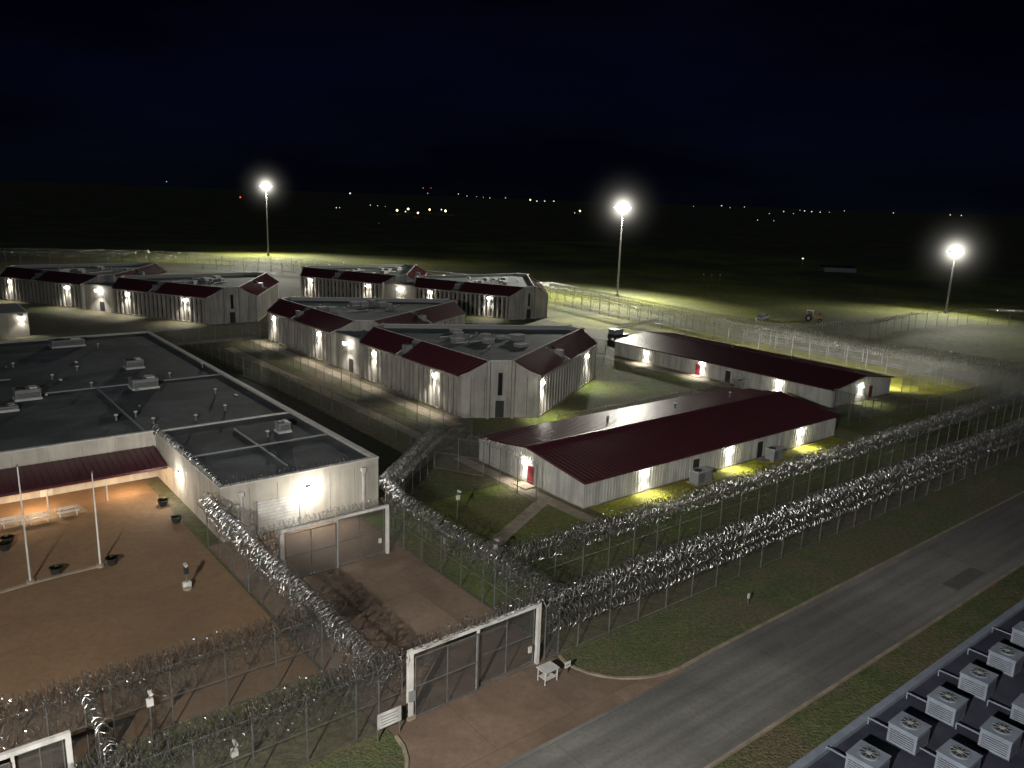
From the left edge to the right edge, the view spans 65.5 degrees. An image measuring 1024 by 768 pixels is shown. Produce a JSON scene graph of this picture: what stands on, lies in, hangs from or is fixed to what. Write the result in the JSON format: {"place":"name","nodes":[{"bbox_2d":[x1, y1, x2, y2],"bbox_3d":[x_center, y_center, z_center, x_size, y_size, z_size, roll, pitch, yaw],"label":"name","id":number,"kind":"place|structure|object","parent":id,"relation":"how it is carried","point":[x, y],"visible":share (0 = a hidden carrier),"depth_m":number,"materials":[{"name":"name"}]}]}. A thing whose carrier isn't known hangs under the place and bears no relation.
{"place":"outdoors","nodes":[
{"label":"outdoors","id":0,"kind":"place"},
{"bbox_2d":[0,314,29,337],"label":"walls","id":1,"kind":"structure","parent":0,"point":[12,325],"depth_m":154.80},
{"bbox_2d":[0,303,28,314],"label":"roof","id":2,"kind":"structure","parent":1,"relation":"on","point":[10,308],"depth_m":157.76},
{"bbox_2d":[0,479,319,767],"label":"courtyard ground","id":3,"kind":"structure","parent":0,"point":[135,601],"depth_m":56.51,"materials":[{"name":"soil"}]},
{"bbox_2d":[15,464,34,584],"bbox_3d":[-36.565,10.536,59.697,0.580,9.589,0.580,2,13,0],"label":"flagpole","id":4,"kind":"object","parent":3,"relation":"on","point":[30,580],"visible":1,"depth_m":59.91,"materials":[{"name":"metal"}]},
{"bbox_2d":[26,510,50,524],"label":"bench","id":5,"kind":"object","parent":3,"relation":"on","point":[40,517],"visible":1,"depth_m":71.54,"materials":[{"name":"white paint"}]},
{"bbox_2d":[0,504,86,529],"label":"patio slab","id":6,"kind":"structure","parent":3,"relation":"on","point":[52,513],"depth_m":72.75,"materials":[{"name":"concrete"}]},
{"bbox_2d":[0,514,24,528],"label":"bench","id":7,"kind":"object","parent":6,"relation":"on","point":[13,521],"visible":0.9,"depth_m":70.51,"materials":[{"name":"white paint"}]},
{"bbox_2d":[56,504,78,517],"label":"bench","id":8,"kind":"object","parent":6,"relation":"on","point":[68,511],"visible":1,"depth_m":73.18,"materials":[{"name":"white paint"}]},
{"bbox_2d":[0,561,106,593],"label":"path edging","id":9,"kind":"object","parent":3,"relation":"on","point":[48,578],"visible":0.91,"depth_m":61.57,"materials":[{"name":"concrete"}]},
{"bbox_2d":[48,563,63,575],"bbox_3d":[-35.606,14.442,62.248,1.062,0.885,1.063,2,13,0],"label":"planter","id":10,"kind":"object","parent":3,"relation":"on","point":[55,569],"visible":1,"depth_m":62.07,"materials":[{"name":"metal"}]},
{"bbox_2d":[0,446,167,511],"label":"awning","id":11,"kind":"object","parent":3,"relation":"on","point":[56,474],"visible":0.96,"depth_m":76.47,"materials":[{"name":"red metal"}]},
{"bbox_2d":[91,471,104,567],"bbox_3d":[-32.787,10.681,62.825,0.580,8.127,0.580,2,13,0],"label":"flagpole","id":12,"kind":"object","parent":3,"relation":"on","point":[100,564],"visible":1,"depth_m":63.06,"materials":[{"name":"metal"}]},
{"bbox_2d":[104,554,118,565],"bbox_3d":[-32.222,14.106,64.161,1.062,0.888,1.062,2,13,0],"label":"planter","id":13,"kind":"object","parent":3,"relation":"on","point":[111,560],"visible":1,"depth_m":63.95,"materials":[{"name":"metal"}]},
{"bbox_2d":[182,562,191,590],"bbox_3d":[-24.708,14.606,60.495,0.692,2.110,0.691,2,13,0],"label":"camera pedestal","id":14,"kind":"object","parent":3,"relation":"on","point":[187,584],"visible":1,"depth_m":60.43,"materials":[{"name":"concrete"}]},
{"bbox_2d":[0,243,343,269],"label":"pasture","id":15,"kind":"structure","parent":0,"point":[236,250],"depth_m":359.25,"materials":[{"name":"green plant"}]},
{"bbox_2d":[260,185,271,255],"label":"mast light","id":16,"kind":"object","parent":15,"relation":"on","point":[268,254],"visible":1,"depth_m":353.99,"materials":[{"name":"metal"}]},
{"bbox_2d":[172,336,260,344],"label":"footpath","id":17,"kind":"structure","parent":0,"point":[221,340],"depth_m":158.37,"materials":[{"name":"concrete"}]},
{"bbox_2d":[224,347,452,449],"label":"footpath","id":18,"kind":"structure","parent":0,"point":[272,367],"depth_m":118.85,"materials":[{"name":"concrete"}]},
{"bbox_2d":[250,339,461,425],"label":"footpath","id":19,"kind":"structure","parent":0,"point":[384,393],"depth_m":125.44,"materials":[{"name":"concrete"}]},
{"bbox_2d":[209,515,556,730],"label":"sally port pavement","id":20,"kind":"structure","parent":0,"point":[386,602],"depth_m":58.93,"materials":[{"name":"concrete"}]},
{"bbox_2d":[243,523,282,592],"bbox_3d":[-18.925,13.185,60.780,2.808,5.138,1.566,-9,17,-39],"label":"razor wire fence","id":21,"kind":"object","parent":20,"relation":"on","point":[274,538],"visible":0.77,"depth_m":60.64,"materials":[{"name":"grey"}]},
{"bbox_2d":[278,497,388,583],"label":"sliding gate","id":22,"kind":"structure","parent":20,"relation":"on","point":[380,507],"depth_m":64.27,"materials":[{"name":"metal"}]},
{"bbox_2d":[388,494,408,552],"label":"razor wire fence","id":23,"kind":"object","parent":20,"relation":"on","point":[397,516],"visible":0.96,"depth_m":67.80,"materials":[{"name":"grey"}]},
{"bbox_2d":[404,593,542,721],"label":"sliding gate","id":24,"kind":"structure","parent":20,"relation":"on","point":[409,714],"depth_m":48.56,"materials":[{"name":"metal"}]},
{"bbox_2d":[365,484,653,604],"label":"lawn","id":25,"kind":"structure","parent":0,"point":[489,513],"depth_m":72.14,"materials":[{"name":"green plant"}]},
{"bbox_2d":[0,181,1023,767],"bbox_3d":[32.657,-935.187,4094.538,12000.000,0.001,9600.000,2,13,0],"label":"ground","id":26,"kind":"structure","parent":0,"point":[990,245],"depth_m":437.25,"materials":[{"name":"plant"}]},
{"bbox_2d":[0,730,73,767],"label":"sliding gate","id":27,"kind":"structure","parent":26,"relation":"on","point":[37,744],"depth_m":37.53,"materials":[{"name":"metal"}]},
{"bbox_2d":[74,681,123,767],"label":"razor wire fence","id":28,"kind":"object","parent":26,"relation":"on","point":[99,732],"visible":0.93,"depth_m":39.52,"materials":[{"name":"grey"}]},
{"bbox_2d":[0,262,278,324],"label":"two storey housing block","id":29,"kind":"structure","parent":26,"relation":"on","point":[151,290],"depth_m":189.78,"materials":[{"name":"concrete"}]},
{"bbox_2d":[8,284,249,322],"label":"windows and doors","id":30,"kind":"structure","parent":29,"relation":"in","point":[232,314],"depth_m":179.43,"materials":[{"name":"metal"}]},
{"bbox_2d":[146,689,153,740],"bbox_3d":[-19.699,18.168,43.554,0.340,3.306,0.500,-8,17,-38],"label":"security camera","id":31,"kind":"object","parent":26,"relation":"on","point":[149,701],"visible":0.97,"depth_m":43.47,"materials":[{"name":"white paint"}]},
{"bbox_2d":[0,600,324,767],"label":"razor wire fence","id":32,"kind":"object","parent":26,"relation":"on","point":[109,684],"visible":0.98,"depth_m":44.53,"materials":[{"name":"grey"}]},
{"bbox_2d":[0,331,378,541],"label":"walls","id":33,"kind":"structure","parent":26,"relation":"on","point":[337,485],"depth_m":75.77,"materials":[{"name":"paint"}]},
{"bbox_2d":[0,333,366,484],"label":"roof","id":34,"kind":"structure","parent":33,"relation":"on","point":[59,417],"depth_m":91.56,"materials":[{"name":"concrete"}]},
{"bbox_2d":[0,336,291,436],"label":"roof units","id":35,"kind":"object","parent":34,"relation":"on","point":[33,392],"visible":1,"depth_m":99.80},
{"bbox_2d":[0,361,327,465],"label":"roof curbs","id":36,"kind":"structure","parent":34,"relation":"on","point":[169,429],"depth_m":87.02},
{"bbox_2d":[154,424,344,487],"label":"razor wire","id":37,"kind":"object","parent":33,"relation":"on","point":[203,466],"visible":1,"depth_m":72.89,"materials":[{"name":"metal"}]},
{"bbox_2d":[256,492,300,533],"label":"roller door","id":38,"kind":"structure","parent":33,"relation":"attached to","point":[271,512],"depth_m":71.53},
{"bbox_2d":[238,467,365,535],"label":"downspouts","id":39,"kind":"object","parent":33,"relation":"attached to","point":[241,494],"visible":0.86,"depth_m":75.90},
{"bbox_2d":[130,322,260,345],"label":"chain link fence","id":40,"kind":"object","parent":26,"relation":"on","point":[245,331],"visible":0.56,"depth_m":155.59,"materials":[{"name":"grey"}]},
{"bbox_2d":[0,251,438,275],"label":"perimeter fence","id":41,"kind":"object","parent":26,"relation":"on","point":[89,257],"visible":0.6,"depth_m":287.71,"materials":[{"name":"grey"}]},
{"bbox_2d":[55,642,406,767],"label":"razor wire fence","id":42,"kind":"object","parent":26,"relation":"on","point":[252,729],"visible":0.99,"depth_m":41.29,"materials":[{"name":"grey"}]},
{"bbox_2d":[1,248,550,292],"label":"perimeter fence","id":43,"kind":"object","parent":26,"relation":"on","point":[142,254],"visible":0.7,"depth_m":303.38,"materials":[{"name":"grey"}]},
{"bbox_2d":[197,491,388,731],"bbox_3d":[-16.642,14.319,56.004,1.683,5.282,29.645,-8,17,-38],"label":"razor wire fence","id":44,"kind":"object","parent":26,"relation":"on","point":[231,527],"visible":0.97,"depth_m":53.83,"materials":[{"name":"grey"}]},
{"bbox_2d":[184,336,427,449],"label":"chain link fence","id":45,"kind":"object","parent":26,"relation":"on","point":[288,381],"visible":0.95,"depth_m":113.66,"materials":[{"name":"grey"}]},
{"bbox_2d":[240,327,473,444],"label":"chain link fence","id":46,"kind":"object","parent":26,"relation":"on","point":[332,381],"visible":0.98,"depth_m":118.32,"materials":[{"name":"grey"}]},
{"bbox_2d":[394,735,408,767],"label":"kerb","id":47,"kind":"structure","parent":26,"relation":"on","point":[401,744],"depth_m":43.89,"materials":[{"name":"concrete"}]},
{"bbox_2d":[379,425,440,548],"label":"razor wire fence","id":48,"kind":"object","parent":26,"relation":"on","point":[388,485],"visible":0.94,"depth_m":78.28,"materials":[{"name":"grey"}]},
{"bbox_2d":[300,264,547,319],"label":"two storey housing block","id":49,"kind":"structure","parent":26,"relation":"on","point":[514,296],"depth_m":212.91,"materials":[{"name":"concrete"}]},
{"bbox_2d":[306,280,541,318],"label":"windows and doors","id":50,"kind":"structure","parent":49,"relation":"in","point":[528,315],"depth_m":201.52,"materials":[{"name":"metal"}]},
{"bbox_2d":[267,296,597,418],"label":"two storey housing block","id":51,"kind":"structure","parent":26,"relation":"on","point":[428,351],"depth_m":126.09,"materials":[{"name":"metal"}]},
{"bbox_2d":[349,330,527,417],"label":"windows and doors","id":52,"kind":"structure","parent":51,"relation":"in","point":[499,405],"depth_m":110.07,"materials":[{"name":"metal"}]},
{"bbox_2d":[406,427,464,470],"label":"footpath","id":53,"kind":"structure","parent":26,"relation":"on","point":[442,443],"depth_m":97.07,"materials":[{"name":"concrete"}]},
{"bbox_2d":[399,493,566,654],"bbox_3d":[-3.084,13.660,60.763,1.673,5.297,20.280,-8,17,-38],"label":"razor wire fence","id":54,"kind":"object","parent":26,"relation":"on","point":[442,533],"visible":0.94,"depth_m":59.91,"materials":[{"name":"grey"}]},
{"bbox_2d":[433,429,539,502],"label":"razor wire fence","id":55,"kind":"object","parent":26,"relation":"on","point":[483,464],"visible":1,"depth_m":85.61,"materials":[{"name":"grey"}]},
{"bbox_2d":[471,499,548,560],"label":"footpath","id":56,"kind":"structure","parent":26,"relation":"on","point":[512,527],"depth_m":74.53,"materials":[{"name":"concrete"}]},
{"bbox_2d":[453,456,621,534],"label":"footpath","id":57,"kind":"structure","parent":26,"relation":"on","point":[568,509],"depth_m":81.43,"materials":[{"name":"concrete"}]},
{"bbox_2d":[506,399,630,425],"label":"grass strip","id":58,"kind":"object","parent":26,"relation":"on","point":[551,415],"depth_m":115.15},
{"bbox_2d":[246,241,1023,388],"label":"pasture","id":59,"kind":"structure","parent":26,"relation":"on","point":[779,290],"depth_m":296.49,"materials":[{"name":"green plant"}]},
{"bbox_2d":[615,206,630,295],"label":"mast light","id":60,"kind":"object","parent":59,"relation":"on","point":[622,208],"visible":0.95,"depth_m":249.75,"materials":[{"name":"metal"}]},
{"bbox_2d":[549,282,1023,390],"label":"perimeter fence","id":61,"kind":"object","parent":59,"relation":"on","point":[689,312],"visible":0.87,"depth_m":170.46,"materials":[{"name":"grey"}]},
{"bbox_2d":[805,310,822,321],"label":"farm tractor","id":62,"kind":"object","parent":59,"relation":"on","point":[810,316],"visible":0.99,"depth_m":212.61,"materials":[{"name":"paint"}]},
{"bbox_2d":[770,308,1023,343],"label":"perimeter fence","id":63,"kind":"object","parent":59,"relation":"on","point":[906,317],"visible":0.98,"depth_m":200.53,"materials":[{"name":"grey"}]},
{"bbox_2d":[944,250,963,313],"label":"mast light","id":64,"kind":"object","parent":59,"relation":"on","point":[949,289],"visible":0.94,"depth_m":237.18,"materials":[{"name":"metal"}]},
{"bbox_2d":[607,318,663,339],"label":"boom lift","id":65,"kind":"object","parent":26,"relation":"on","point":[616,333],"visible":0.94,"depth_m":174.77,"materials":[{"name":"metal"}]},
{"bbox_2d":[556,372,744,419],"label":"chain link fence","id":66,"kind":"object","parent":26,"relation":"on","point":[656,399],"visible":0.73,"depth_m":112.47,"materials":[{"name":"grey"}]},
{"bbox_2d":[303,454,1023,767],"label":"grass verge","id":67,"kind":"object","parent":26,"relation":"on","point":[670,638],"depth_m":63.12,"materials":[{"name":"plant"}]},
{"bbox_2d":[377,705,400,741],"bbox_3d":[-6.919,19.108,44.853,1.500,1.750,0.146,-8,17,-38],"label":"warning sign","id":68,"kind":"object","parent":67,"relation":"on","point":[389,717],"visible":1,"depth_m":44.67,"materials":[{"name":"metal"}]},
{"bbox_2d":[597,353,732,387],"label":"footpath","id":69,"kind":"structure","parent":26,"relation":"on","point":[660,370],"depth_m":144.29,"materials":[{"name":"concrete"}]},
{"bbox_2d":[734,379,749,388],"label":"air conditioning unit","id":70,"kind":"object","parent":69,"relation":"on","point":[745,383],"visible":0.81,"depth_m":132.36,"materials":[{"name":"metal"}]},
{"bbox_2d":[590,437,851,518],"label":"grass strip","id":71,"kind":"object","parent":26,"relation":"on","point":[684,486],"depth_m":87.50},
{"bbox_2d":[686,466,713,485],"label":"air conditioning unit","id":72,"kind":"object","parent":71,"relation":"on","point":[700,476],"visible":0.99,"depth_m":87.16,"materials":[{"name":"metal"}]},
{"bbox_2d":[765,445,783,461],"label":"air conditioning unit","id":73,"kind":"object","parent":71,"relation":"on","point":[773,453],"visible":0.99,"depth_m":95.99,"materials":[{"name":"metal"}]},
{"bbox_2d":[491,387,1023,610],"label":"razor wire fence","id":74,"kind":"object","parent":26,"relation":"on","point":[846,457],"visible":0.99,"depth_m":76.82,"materials":[{"name":"grey"}]},
{"bbox_2d":[541,416,1023,660],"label":"razor wire fence","id":75,"kind":"object","parent":26,"relation":"on","point":[870,480],"visible":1,"depth_m":67.37,"materials":[{"name":"grey"}]},
{"bbox_2d":[543,285,1023,398],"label":"perimeter fence","id":76,"kind":"object","parent":26,"relation":"on","point":[710,319],"visible":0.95,"depth_m":163.66,"materials":[{"name":"grey"}]},
{"bbox_2d":[558,491,1023,679],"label":"kerb","id":77,"kind":"structure","parent":26,"relation":"on","point":[562,659],"depth_m":58.85,"materials":[{"name":"concrete"}]},
{"bbox_2d":[615,403,998,526],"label":"footpath","id":78,"kind":"structure","parent":26,"relation":"on","point":[706,497],"depth_m":90.06,"materials":[{"name":"concrete"}]},
{"bbox_2d":[704,562,1023,767],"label":"kerb","id":79,"kind":"structure","parent":26,"relation":"on","point":[796,710],"depth_m":52.07,"materials":[{"name":"concrete"}]},
{"bbox_2d":[713,565,1023,767],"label":"grass verge","id":80,"kind":"object","parent":26,"relation":"on","point":[791,740],"depth_m":51.62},
{"bbox_2d":[788,599,1023,767],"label":"flat roofed annex","id":81,"kind":"object","parent":26,"relation":"on","point":[923,684],"visible":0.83,"depth_m":35.99,"materials":[{"name":"paint"}]},
{"bbox_2d":[825,740,891,767],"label":"condenser unit","id":82,"kind":"object","parent":81,"relation":"on","point":[861,754],"visible":1,"depth_m":31.58,"materials":[{"name":"metal"}]},
{"bbox_2d":[867,711,931,756],"bbox_3d":[16.426,14.674,34.131,1.260,1.087,2.362,-9,17,-38],"label":"condenser unit","id":83,"kind":"object","parent":81,"relation":"on","point":[908,733],"visible":1,"depth_m":33.42,"materials":[{"name":"metal"}]},
{"bbox_2d":[906,686,968,727],"bbox_3d":[19.079,14.312,36.054,1.260,1.087,2.362,-9,17,-38],"label":"condenser unit","id":84,"kind":"object","parent":81,"relation":"on","point":[945,706],"visible":1,"depth_m":35.35,"materials":[{"name":"metal"}]},
{"bbox_2d":[920,739,982,767],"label":"condenser unit","id":85,"kind":"object","parent":81,"relation":"on","point":[951,753],"visible":0.9,"depth_m":31.82,"materials":[{"name":"metal"}]},
{"bbox_2d":[938,663,998,701],"bbox_3d":[21.598,13.947,37.974,1.260,1.087,2.362,-9,17,-40],"label":"condenser unit","id":86,"kind":"object","parent":81,"relation":"on","point":[976,681],"visible":1,"depth_m":37.27,"materials":[{"name":"metal"}]},
{"bbox_2d":[955,716,1023,761],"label":"condenser unit","id":87,"kind":"object","parent":81,"relation":"on","point":[999,738],"visible":1,"depth_m":33.30,"materials":[{"name":"metal"}]},
{"bbox_2d":[967,642,1023,677],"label":"condenser unit","id":88,"kind":"object","parent":81,"relation":"on","point":[1005,659],"visible":1,"depth_m":39.23,"materials":[{"name":"metal"}]},
{"bbox_2d":[986,693,1023,728],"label":"condenser unit","id":89,"kind":"object","parent":81,"relation":"on","point":[1017,714],"visible":1,"depth_m":35.25,"materials":[{"name":"metal"}]},
{"bbox_2d":[992,621,1023,649],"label":"condenser unit","id":90,"kind":"object","parent":81,"relation":"on","point":[1017,637],"visible":1,"depth_m":41.64,"materials":[{"name":"metal"}]},
{"bbox_2d":[0,0,1023,215],"label":"sky","id":91,"kind":"structure","parent":0,"point":[912,106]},
{"bbox_2d":[388,657,683,767],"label":"driveway","id":92,"kind":"structure","parent":0,"point":[498,723],"depth_m":47.12,"materials":[{"name":"concrete"}]},
{"bbox_2d":[536,661,559,685],"bbox_3d":[2.266,18.448,50.720,1.200,0.960,0.900,-8,17,-38],"label":"inspection table","id":93,"kind":"object","parent":92,"relation":"on","point":[547,668],"visible":1,"depth_m":50.61,"materials":[{"name":"white paint"}]},
{"bbox_2d":[542,303,601,325],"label":"lawn","id":94,"kind":"structure","parent":0,"point":[555,311],"depth_m":213.79,"materials":[{"name":"green plant"}]},
{"bbox_2d":[547,314,979,399],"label":"grass strip","id":95,"kind":"object","parent":94,"relation":"on","point":[604,323],"depth_m":165.73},
{"bbox_2d":[900,366,946,394],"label":"chain link fence","id":96,"kind":"object","parent":95,"relation":"on","point":[921,381],"visible":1,"depth_m":136.50,"materials":[{"name":"grey"}]},
{"bbox_2d":[464,356,717,427],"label":"lawn","id":97,"kind":"structure","parent":0,"point":[617,381],"depth_m":132.37,"materials":[{"name":"green plant"}]},
{"bbox_2d":[479,418,835,508],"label":"walls","id":98,"kind":"structure","parent":0,"point":[556,481],"depth_m":86.39,"materials":[{"name":"white"}]},
{"bbox_2d":[514,440,769,489],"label":"doors","id":99,"kind":"structure","parent":98,"relation":"attached to","point":[760,457],"depth_m":88.84,"materials":[{"name":"red paint"}]},
{"bbox_2d":[477,387,839,484],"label":"roof","id":100,"kind":"structure","parent":98,"relation":"on","point":[590,448],"depth_m":94.24,"materials":[{"name":"red metal"}]},
{"bbox_2d":[614,342,890,407],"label":"walls","id":101,"kind":"structure","parent":0,"point":[818,396],"depth_m":131.80,"materials":[{"name":"white"}]},
{"bbox_2d":[613,330,893,390],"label":"roof","id":102,"kind":"structure","parent":101,"relation":"on","point":[822,375],"depth_m":138.97,"materials":[{"name":"red metal"}]},
{"bbox_2d":[688,363,880,400],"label":"doors","id":103,"kind":"structure","parent":101,"relation":"attached to","point":[727,374],"depth_m":136.58,"materials":[{"name":"red paint"}]},
{"bbox_2d":[615,445,901,542],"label":"lawn","id":104,"kind":"structure","parent":0,"point":[724,517],"depth_m":83.79,"materials":[{"name":"green plant"}]},
{"bbox_2d":[497,493,1023,767],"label":"road","id":105,"kind":"structure","parent":0,"point":[704,711],"depth_m":53.50,"materials":[{"name":"asphalt"}]},
{"bbox_2d":[942,567,985,589],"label":"asphalt patch","id":106,"kind":"object","parent":105,"relation":"on","point":[963,578],"visible":1,"depth_m":66.91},
{"bbox_2d":[818,265,855,272],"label":"farm shed","id":107,"kind":"structure","parent":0,"point":[837,268],"depth_m":378.17,"materials":[{"name":"metal"}]},
{"bbox_2d":[828,389,1023,457],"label":"lawn","id":108,"kind":"structure","parent":0,"point":[861,428],"depth_m":116.92,"materials":[{"name":"green plant"}]},
{"bbox_2d":[827,389,874,428],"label":"chain link fence","id":109,"kind":"object","parent":108,"relation":"on","point":[862,403],"visible":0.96,"depth_m":115.65,"materials":[{"name":"grey"}]},
{"bbox_2d":[848,376,1008,417],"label":"chain link fence","id":110,"kind":"object","parent":108,"relation":"on","point":[903,396],"visible":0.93,"depth_m":120.69,"materials":[{"name":"grey"}]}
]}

